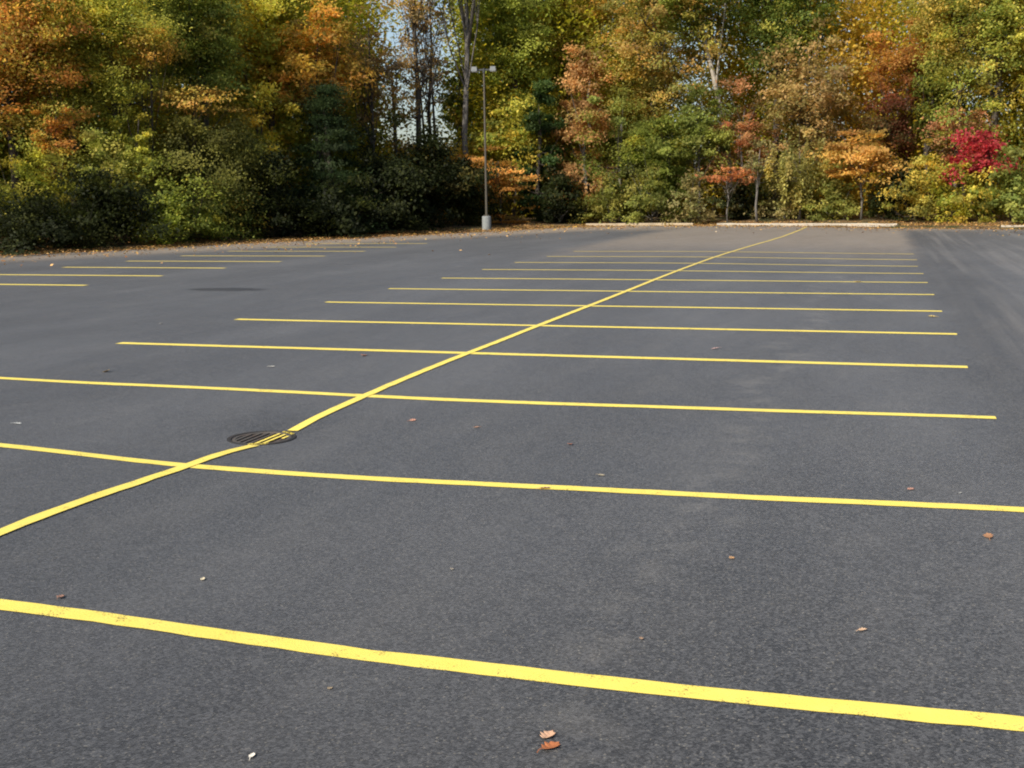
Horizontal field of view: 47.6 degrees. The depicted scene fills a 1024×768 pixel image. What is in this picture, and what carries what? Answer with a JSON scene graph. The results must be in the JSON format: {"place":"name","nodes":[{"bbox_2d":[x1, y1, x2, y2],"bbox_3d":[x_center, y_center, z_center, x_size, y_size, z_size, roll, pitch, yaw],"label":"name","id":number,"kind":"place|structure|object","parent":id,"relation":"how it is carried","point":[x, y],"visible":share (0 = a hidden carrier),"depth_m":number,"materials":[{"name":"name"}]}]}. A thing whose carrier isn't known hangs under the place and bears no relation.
{"place":"outdoors","nodes":[
{"label":"outdoors","id":0,"kind":"place"},
{"bbox_2d":[72,267,181,267],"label":"stall stripe","id":1,"kind":"object","parent":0,"point":[126,267],"visible":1,"depth_m":30.14,"materials":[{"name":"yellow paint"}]},
{"bbox_2d":[201,261,280,261],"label":"stall stripe","id":2,"kind":"object","parent":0,"point":[240,261],"visible":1,"depth_m":32.15,"materials":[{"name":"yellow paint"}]},
{"bbox_2d":[325,243,426,243],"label":"stall stripe","id":3,"kind":"object","parent":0,"point":[375,243],"visible":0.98,"depth_m":42.80,"materials":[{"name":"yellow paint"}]},
{"bbox_2d":[0,156,1023,255],"bbox_3d":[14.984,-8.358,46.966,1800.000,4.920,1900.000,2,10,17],"label":"ground","id":4,"kind":"structure","parent":0,"point":[854,218],"depth_m":55.00,"materials":[{"name":"brown soil"}]},
{"bbox_2d":[0,128,83,240],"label":"shrub","id":5,"kind":"object","parent":4,"relation":"on","point":[39,178],"visible":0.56,"depth_m":41.54,"materials":[{"name":"green plant"}]},
{"bbox_2d":[0,0,103,200],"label":"maple tree","id":6,"kind":"object","parent":4,"relation":"on","point":[9,38],"visible":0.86,"depth_m":42.53,"materials":[{"name":"orange plant"}]},
{"bbox_2d":[24,102,89,221],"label":"sapling tree","id":7,"kind":"object","parent":4,"relation":"on","point":[53,124],"visible":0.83,"depth_m":42.24,"materials":[{"name":"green plant"}]},
{"bbox_2d":[0,172,132,255],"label":"bush","id":8,"kind":"object","parent":4,"relation":"on","point":[28,218],"visible":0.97,"depth_m":38.75,"materials":[{"name":"green plant"}]},
{"bbox_2d":[0,0,139,228],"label":"maple tree","id":9,"kind":"object","parent":4,"relation":"on","point":[66,55],"visible":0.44,"depth_m":43.82,"materials":[{"name":"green plant"}]},
{"bbox_2d":[46,120,163,240],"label":"tree","id":10,"kind":"object","parent":4,"relation":"on","point":[95,135],"visible":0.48,"depth_m":42.62,"materials":[{"name":"green plant"}]},
{"bbox_2d":[32,139,181,248],"bbox_3d":[-15.216,-6.894,41.870,4.830,3.934,6.030,-7,11,-33],"label":"bush","id":11,"kind":"object","parent":4,"relation":"on","point":[107,202],"visible":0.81,"depth_m":41.37,"materials":[{"name":"green plant"}]},
{"bbox_2d":[15,0,203,235],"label":"deciduous tree","id":12,"kind":"object","parent":4,"relation":"on","point":[121,13],"visible":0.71,"depth_m":44.63,"materials":[{"name":"green plant"}]},
{"bbox_2d":[105,93,162,220],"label":"sapling tree","id":13,"kind":"object","parent":4,"relation":"on","point":[135,141],"visible":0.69,"depth_m":44.09,"materials":[{"name":"green plant"}]},
{"bbox_2d":[102,2,198,223],"bbox_3d":[-14.180,-10.559,45.870,3.720,9.711,3.683,-2,9,-9],"label":"sapling tree","id":14,"kind":"object","parent":4,"relation":"on","point":[145,58],"visible":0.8,"depth_m":45.20,"materials":[{"name":"green plant"}]},
{"bbox_2d":[120,142,243,245],"bbox_3d":[-12.545,-7.147,43.762,4.993,3.768,3.597,-7,11,-32],"label":"bush","id":15,"kind":"object","parent":4,"relation":"on","point":[174,217],"visible":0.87,"depth_m":43.46,"materials":[{"name":"green plant"}]},
{"bbox_2d":[131,74,260,237],"bbox_3d":[-12.645,-9.334,46.870,4.503,7.026,5.002,0,9,3],"label":"sapling tree","id":16,"kind":"object","parent":4,"relation":"on","point":[186,98],"visible":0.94,"depth_m":46.16,"materials":[{"name":"orange plant"}]},
{"bbox_2d":[134,0,260,200],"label":"deciduous tree","id":17,"kind":"object","parent":4,"relation":"on","point":[201,37],"visible":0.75,"depth_m":47.98,"materials":[{"name":"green plant"}]},
{"bbox_2d":[133,94,291,236],"bbox_3d":[-12.152,-8.854,46.666,6.368,5.834,7.529,2,10,17],"label":"bush","id":18,"kind":"object","parent":4,"relation":"on","point":[217,147],"visible":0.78,"depth_m":46.16,"materials":[{"name":"green plant"}]},
{"bbox_2d":[175,152,285,240],"bbox_3d":[-11.445,-7.137,46.178,4.010,4.465,4.460,2,10,17],"label":"bush","id":19,"kind":"object","parent":4,"relation":"on","point":[249,219],"visible":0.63,"depth_m":45.94,"materials":[{"name":"green plant"}]},
{"bbox_2d":[204,0,332,211],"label":"deciduous tree","id":20,"kind":"object","parent":4,"relation":"on","point":[271,13],"visible":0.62,"depth_m":52.81,"materials":[{"name":"green plant"}]},
{"bbox_2d":[226,76,314,228],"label":"deciduous tree","id":21,"kind":"object","parent":4,"relation":"on","point":[261,98],"visible":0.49,"depth_m":50.03,"materials":[{"name":"green plant"}]},
{"bbox_2d":[230,144,333,238],"bbox_3d":[-9.768,-7.984,48.042,4.844,3.856,5.258,-5,10,-26],"label":"bush","id":22,"kind":"object","parent":4,"relation":"on","point":[305,218],"visible":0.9,"depth_m":47.65,"materials":[{"name":"green plant"}]},
{"bbox_2d":[243,0,393,198],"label":"maple tree","id":23,"kind":"object","parent":4,"relation":"on","point":[322,60],"visible":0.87,"depth_m":52.46,"materials":[{"name":"orange plant"}]},
{"bbox_2d":[281,78,402,233],"bbox_3d":[-7.909,-9.873,51.156,5.745,7.252,6.443,-6,11,-28],"label":"spruce tree","id":24,"kind":"object","parent":4,"relation":"on","point":[326,104],"visible":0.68,"depth_m":50.57,"materials":[{"name":"green plant"}]},
{"bbox_2d":[301,169,384,237],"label":"bush","id":25,"kind":"object","parent":4,"relation":"on","point":[347,223],"visible":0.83,"depth_m":48.84,"materials":[{"name":"green plant"}]},
{"bbox_2d":[332,0,417,219],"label":"bare tree","id":26,"kind":"object","parent":4,"relation":"on","point":[373,61],"visible":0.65,"depth_m":57.08,"materials":[{"name":"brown plant"}]},
{"bbox_2d":[339,110,451,232],"bbox_3d":[-5.884,-9.633,52.700,5.741,5.441,6.979,-3,10,-15],"label":"bush","id":27,"kind":"object","parent":4,"relation":"on","point":[397,176],"visible":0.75,"depth_m":51.78,"materials":[{"name":"green plant"}]},
{"bbox_2d":[371,46,426,158],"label":"bare tree","id":28,"kind":"object","parent":4,"relation":"on","point":[396,87],"visible":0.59,"depth_m":59.68,"materials":[{"name":"brown plant"}]},
{"bbox_2d":[390,0,456,162],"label":"bare tree","id":29,"kind":"object","parent":4,"relation":"on","point":[415,20],"visible":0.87,"depth_m":60.26,"materials":[{"name":"brown plant"}]},
{"bbox_2d":[393,0,455,151],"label":"bare tree","id":30,"kind":"object","parent":4,"relation":"on","point":[428,106],"visible":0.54,"depth_m":62.07,"materials":[{"name":"brown plant"}]},
{"bbox_2d":[375,121,494,228],"bbox_3d":[-4.365,-10.216,56.749,7.035,5.141,6.992,2,10,17],"label":"bush","id":31,"kind":"object","parent":4,"relation":"on","point":[436,194],"visible":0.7,"depth_m":55.78,"materials":[{"name":"green plant"}]},
{"bbox_2d":[436,62,481,159],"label":"deciduous tree","id":32,"kind":"object","parent":4,"relation":"on","point":[449,99],"visible":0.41,"depth_m":65.00,"materials":[{"name":"green plant"}]},
{"bbox_2d":[432,0,495,218],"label":"forked tree","id":33,"kind":"object","parent":4,"relation":"on","point":[467,23],"visible":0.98,"depth_m":61.54,"materials":[{"name":"grey plant"}]},
{"bbox_2d":[424,155,517,224],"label":"bush","id":34,"kind":"object","parent":4,"relation":"on","point":[472,203],"visible":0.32,"depth_m":58.26,"materials":[{"name":"green plant"}]},
{"bbox_2d":[471,66,496,229],"bbox_3d":[-1.261,-10.906,54.901,1.176,7.980,0.430,0,9,6],"label":"lamp post","id":35,"kind":"object","parent":4,"relation":"on","point":[486,221],"visible":0.87,"depth_m":54.86,"materials":[{"name":"metal"}]},
{"bbox_2d":[454,144,549,223],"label":"sapling tree","id":36,"kind":"object","parent":4,"relation":"on","point":[507,186],"visible":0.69,"depth_m":60.54,"materials":[{"name":"orange plant"}]},
{"bbox_2d":[460,69,555,218],"bbox_3d":[-0.009,-13.163,64.125,5.693,8.341,6.400,2,10,17],"label":"deciduous tree","id":37,"kind":"object","parent":4,"relation":"on","point":[515,140],"visible":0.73,"depth_m":62.69,"materials":[{"name":"green plant"}]},
{"bbox_2d":[452,0,569,214],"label":"deciduous tree","id":38,"kind":"object","parent":4,"relation":"on","point":[521,33],"visible":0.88,"depth_m":62.92,"materials":[{"name":"green plant"}]},
{"bbox_2d":[0,226,1023,767],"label":"parking lot surface","id":39,"kind":"object","parent":4,"relation":"on","point":[790,598],"visible":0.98,"depth_m":6.72,"materials":[{"name":"grey asphalt"}]},
{"bbox_2d":[0,284,83,285],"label":"stall stripe","id":40,"kind":"object","parent":39,"relation":"on","point":[39,284],"visible":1,"depth_m":24.53,"materials":[{"name":"yellow paint"}]},
{"bbox_2d":[0,274,159,275],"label":"stall stripe","id":41,"kind":"object","parent":39,"relation":"on","point":[88,275],"visible":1,"depth_m":27.14,"materials":[{"name":"yellow paint"}]},
{"bbox_2d":[0,445,258,534],"label":"line","id":42,"kind":"object","parent":39,"relation":"on","point":[33,518],"visible":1,"depth_m":7.02,"materials":[{"name":"yellow paint"}]},
{"bbox_2d":[227,431,296,444],"bbox_3d":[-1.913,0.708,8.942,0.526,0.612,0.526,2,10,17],"label":"drain grate","id":43,"kind":"object","parent":39,"relation":"on","point":[263,438],"visible":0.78,"depth_m":8.90,"materials":[{"name":"black metal"}]},
{"bbox_2d":[0,377,995,418],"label":"stall stripe","id":44,"kind":"object","parent":39,"relation":"on","point":[576,404],"visible":1,"depth_m":9.95,"materials":[{"name":"yellow paint"}]},
{"bbox_2d":[0,221,1023,266],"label":"leaf litter","id":45,"kind":"object","parent":39,"relation":"on","point":[497,229],"visible":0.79,"depth_m":50.55,"materials":[{"name":"brown plant"}]},
{"bbox_2d":[0,599,1023,730],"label":"stall stripe","id":46,"kind":"object","parent":39,"relation":"on","point":[957,717],"visible":1,"depth_m":4.26,"materials":[{"name":"yellow paint"}]},
{"bbox_2d":[0,443,1023,511],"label":"stall stripe","id":47,"kind":"object","parent":39,"relation":"on","point":[731,496],"visible":1,"depth_m":7.07,"materials":[{"name":"yellow paint"}]},
{"bbox_2d":[116,342,967,367],"bbox_3d":[-0.191,-0.337,12.882,9.807,0.001,0.174,2,10,17],"label":"stall stripe","id":48,"kind":"object","parent":39,"relation":"on","point":[809,362],"visible":1,"depth_m":12.63,"materials":[{"name":"yellow paint"}]},
{"bbox_2d":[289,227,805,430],"label":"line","id":49,"kind":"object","parent":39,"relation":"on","point":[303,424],"visible":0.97,"depth_m":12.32,"materials":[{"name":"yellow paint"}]},
{"bbox_2d":[540,730,554,737],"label":"fallen leaf","id":50,"kind":"object","parent":39,"relation":"on","point":[545,734],"visible":1,"depth_m":3.80,"materials":[{"name":"beige plant"}]},
{"bbox_2d":[537,741,559,752],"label":"fallen leaf","id":51,"kind":"object","parent":39,"relation":"on","point":[550,744],"visible":1,"depth_m":3.72,"materials":[{"name":"brown plant"}]},
{"bbox_2d":[234,319,956,334],"bbox_3d":[0.668,-0.775,15.461,9.854,0.001,0.182,2,10,17],"label":"stall stripe","id":52,"kind":"object","parent":39,"relation":"on","point":[609,326],"visible":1,"depth_m":15.19,"materials":[{"name":"yellow paint"}]},
{"bbox_2d":[333,302,941,311],"bbox_3d":[1.510,-1.210,18.027,9.722,0.001,0.178,2,10,17],"label":"stall stripe","id":53,"kind":"object","parent":39,"relation":"on","point":[646,306],"visible":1,"depth_m":17.87,"materials":[{"name":"yellow paint"}]},
{"bbox_2d":[389,288,933,294],"bbox_3d":[2.312,-1.646,20.606,9.771,0.001,0.178,2,10,17],"label":"stall stripe","id":54,"kind":"object","parent":39,"relation":"on","point":[668,291],"visible":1,"depth_m":20.49,"materials":[{"name":"yellow paint"}]},
{"bbox_2d":[514,262,867,265],"bbox_3d":[4.745,-2.929,28.366,9.790,0.058,0.180,2,10,17],"label":"stall stripe","id":55,"kind":"object","parent":39,"relation":"on","point":[700,263],"visible":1,"depth_m":29.21,"materials":[{"name":"yellow paint"}]},
{"bbox_2d":[468,278,927,282],"bbox_3d":[3.153,-2.077,23.190,9.734,0.013,0.170,2,10,17],"label":"stall stripe","id":56,"kind":"object","parent":39,"relation":"on","point":[701,280],"visible":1,"depth_m":22.91,"materials":[{"name":"yellow paint"}]},
{"bbox_2d":[482,269,923,273],"bbox_3d":[3.967,-2.502,25.772,9.776,0.037,0.172,2,10,17],"label":"stall stripe","id":57,"kind":"object","parent":39,"relation":"on","point":[675,270],"visible":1,"depth_m":25.93,"materials":[{"name":"yellow paint"}]},
{"bbox_2d":[546,256,908,259],"bbox_3d":[5.631,-3.360,30.927,9.765,0.066,0.170,2,10,17],"label":"stall stripe","id":58,"kind":"object","parent":39,"relation":"on","point":[662,256],"visible":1,"depth_m":31.61,"materials":[{"name":"yellow paint"}]},
{"bbox_2d":[584,251,878,253],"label":"stall stripe","id":59,"kind":"object","parent":39,"relation":"on","point":[704,251],"visible":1,"depth_m":33.94,"materials":[{"name":"yellow paint"}]},
{"bbox_2d":[983,533,993,539],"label":"fallen leaf","id":60,"kind":"object","parent":39,"relation":"on","point":[989,535],"visible":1,"depth_m":5.81,"materials":[{"name":"brown plant"}]},
{"bbox_2d":[0,0,1023,235],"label":"woodland","id":61,"kind":"object","parent":4,"relation":"on","point":[879,18],"visible":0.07,"depth_m":62.75,"materials":[{"name":"green plant"}]},
{"bbox_2d":[486,61,572,216],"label":"deciduous tree","id":62,"kind":"object","parent":4,"relation":"on","point":[529,95],"visible":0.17,"depth_m":64.36,"materials":[{"name":"green plant"}]},
{"bbox_2d":[509,77,572,220],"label":"cedar tree","id":63,"kind":"object","parent":4,"relation":"on","point":[536,124],"visible":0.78,"depth_m":62.45,"materials":[{"name":"green plant"}]},
{"bbox_2d":[525,164,592,223],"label":"bush","id":64,"kind":"object","parent":4,"relation":"on","point":[562,183],"visible":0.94,"depth_m":61.38,"materials":[{"name":"green plant"}]},
{"bbox_2d":[541,40,630,219],"bbox_3d":[4.155,-13.582,62.900,5.235,9.625,5.180,2,10,17],"label":"oak tree","id":65,"kind":"object","parent":4,"relation":"on","point":[581,70],"visible":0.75,"depth_m":62.14,"materials":[{"name":"orange plant"}]},
{"bbox_2d":[527,0,644,156],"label":"deciduous tree","id":66,"kind":"object","parent":4,"relation":"on","point":[596,12],"visible":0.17,"depth_m":65.18,"materials":[{"name":"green plant"}]},
{"bbox_2d":[566,165,651,223],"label":"shrub","id":67,"kind":"object","parent":4,"relation":"on","point":[613,210],"visible":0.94,"depth_m":60.70,"materials":[{"name":"green plant"}]},
{"bbox_2d":[566,83,659,220],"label":"deciduous tree","id":68,"kind":"object","parent":4,"relation":"on","point":[615,142],"visible":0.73,"depth_m":62.10,"materials":[{"name":"green plant"}]},
{"bbox_2d":[570,28,683,209],"bbox_3d":[6.636,-14.886,66.372,6.711,10.737,9.073,-1,9,-4],"label":"deciduous tree","id":69,"kind":"object","parent":4,"relation":"on","point":[632,75],"visible":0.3,"depth_m":64.32,"materials":[{"name":"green plant"}]},
{"bbox_2d":[586,223,692,225],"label":"kerb","id":70,"kind":"structure","parent":4,"relation":"on","point":[621,224],"depth_m":59.36,"materials":[{"name":"concrete"}]},
{"bbox_2d":[555,0,735,216],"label":"oak tree","id":71,"kind":"object","parent":4,"relation":"on","point":[659,39],"visible":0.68,"depth_m":61.95,"materials":[{"name":"green plant"}]},
{"bbox_2d":[615,156,684,223],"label":"shrub","id":72,"kind":"object","parent":4,"relation":"on","point":[651,202],"visible":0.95,"depth_m":59.89,"materials":[{"name":"green plant"}]},
{"bbox_2d":[611,109,705,220],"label":"deciduous tree","id":73,"kind":"object","parent":4,"relation":"on","point":[662,155],"visible":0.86,"depth_m":60.70,"materials":[{"name":"green plant"}]},
{"bbox_2d":[657,151,724,224],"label":"shrub","id":74,"kind":"object","parent":4,"relation":"on","point":[689,211],"visible":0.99,"depth_m":59.22,"materials":[{"name":"green plant"}]},
{"bbox_2d":[641,0,747,213],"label":"leaning tree","id":75,"kind":"object","parent":4,"relation":"on","point":[687,18],"visible":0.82,"depth_m":60.96,"materials":[{"name":"green plant"}]},
{"bbox_2d":[658,81,746,219],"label":"deciduous tree","id":76,"kind":"object","parent":4,"relation":"on","point":[691,120],"visible":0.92,"depth_m":60.43,"materials":[{"name":"green plant"}]},
{"bbox_2d":[695,165,764,222],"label":"sapling tree","id":77,"kind":"object","parent":4,"relation":"on","point":[716,177],"visible":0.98,"depth_m":58.99,"materials":[{"name":"orange plant"}]},
{"bbox_2d":[703,170,777,219],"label":"bush","id":78,"kind":"object","parent":4,"relation":"on","point":[736,210],"visible":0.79,"depth_m":60.47,"materials":[{"name":"green plant"}]},
{"bbox_2d":[701,72,784,204],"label":"maple tree","id":79,"kind":"object","parent":4,"relation":"on","point":[747,138],"visible":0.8,"depth_m":60.56,"materials":[{"name":"orange plant"}]},
{"bbox_2d":[742,136,787,222],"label":"sapling tree","id":80,"kind":"object","parent":4,"relation":"on","point":[755,167],"visible":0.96,"depth_m":58.08,"materials":[{"name":"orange plant"}]},
{"bbox_2d":[743,158,818,219],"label":"shrub","id":81,"kind":"object","parent":4,"relation":"on","point":[780,211],"visible":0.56,"depth_m":59.35,"materials":[{"name":"green plant"}]},
{"bbox_2d":[716,0,861,214],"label":"deciduous tree","id":82,"kind":"object","parent":4,"relation":"on","point":[774,27],"visible":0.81,"depth_m":61.36,"materials":[{"name":"green plant"}]},
{"bbox_2d":[763,127,834,219],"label":"weeping tree","id":83,"kind":"object","parent":4,"relation":"on","point":[806,182],"visible":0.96,"depth_m":57.97,"materials":[{"name":"green plant"}]},
{"bbox_2d":[717,223,897,226],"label":"kerb","id":84,"kind":"structure","parent":4,"relation":"on","point":[818,224],"depth_m":55.19,"materials":[{"name":"concrete"}]},
{"bbox_2d":[738,11,878,214],"bbox_3d":[15.580,-13.976,61.056,6.476,10.410,7.031,8,13,43],"label":"deciduous tree","id":85,"kind":"object","parent":4,"relation":"on","point":[805,112],"visible":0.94,"depth_m":59.79,"materials":[{"name":"orange plant"}]},
{"bbox_2d":[788,159,879,220],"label":"shrub","id":86,"kind":"object","parent":4,"relation":"on","point":[837,191],"visible":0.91,"depth_m":57.63,"materials":[{"name":"green plant"}]},
{"bbox_2d":[805,121,920,219],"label":"maple tree","id":87,"kind":"object","parent":4,"relation":"on","point":[858,155],"visible":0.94,"depth_m":56.12,"materials":[{"name":"orange plant"}]},
{"bbox_2d":[846,85,934,212],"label":"deciduous tree","id":88,"kind":"object","parent":4,"relation":"on","point":[898,136],"visible":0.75,"depth_m":58.76,"materials":[{"name":"brown plant"}]},
{"bbox_2d":[862,157,927,219],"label":"bush","id":89,"kind":"object","parent":4,"relation":"on","point":[877,205],"visible":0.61,"depth_m":55.92,"materials":[{"name":"green plant"}]},
{"bbox_2d":[853,15,954,206],"bbox_3d":[20.298,-13.717,59.599,5.492,10.238,5.094,2,10,17],"label":"maple tree","id":90,"kind":"object","parent":4,"relation":"on","point":[906,61],"visible":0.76,"depth_m":58.84,"materials":[{"name":"orange plant"}]},
{"bbox_2d":[876,138,959,219],"bbox_3d":[19.193,-9.615,54.494,3.824,3.848,2.997,-3,10,-12],"label":"shrub","id":91,"kind":"object","parent":4,"relation":"on","point":[915,197],"visible":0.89,"depth_m":54.40,"materials":[{"name":"yellow plant"}]},
{"bbox_2d":[896,59,972,207],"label":"deciduous tree","id":92,"kind":"object","parent":4,"relation":"on","point":[923,107],"visible":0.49,"depth_m":58.15,"materials":[{"name":"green plant"}]},
{"bbox_2d":[885,0,1023,214],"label":"deciduous tree","id":93,"kind":"object","parent":4,"relation":"on","point":[935,4],"visible":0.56,"depth_m":56.69,"materials":[{"name":"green plant"}]},
{"bbox_2d":[913,151,1004,222],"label":"shrub","id":94,"kind":"object","parent":4,"relation":"on","point":[945,190],"visible":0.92,"depth_m":53.00,"materials":[{"name":"yellow plant"}]},
{"bbox_2d":[909,96,1013,214],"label":"maple tree","id":95,"kind":"object","parent":4,"relation":"on","point":[953,128],"visible":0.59,"depth_m":56.34,"materials":[{"name":"orange plant"}]},
{"bbox_2d":[906,0,1023,214],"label":"deciduous tree","id":96,"kind":"object","parent":4,"relation":"on","point":[997,50],"visible":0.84,"depth_m":55.27,"materials":[{"name":"green plant"}]},
{"bbox_2d":[933,118,1022,218],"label":"maple tree","id":97,"kind":"object","parent":4,"relation":"on","point":[981,148],"visible":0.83,"depth_m":52.95,"materials":[{"name":"red plant"}]},
{"bbox_2d":[977,136,1023,222],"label":"shrub","id":98,"kind":"object","parent":4,"relation":"on","point":[1012,197],"visible":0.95,"depth_m":51.80,"materials":[{"name":"green plant"}]},
{"bbox_2d":[1001,225,1023,226],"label":"kerb","id":99,"kind":"structure","parent":4,"relation":"on","point":[1012,226],"depth_m":49.84,"materials":[{"name":"concrete"}]}
]}

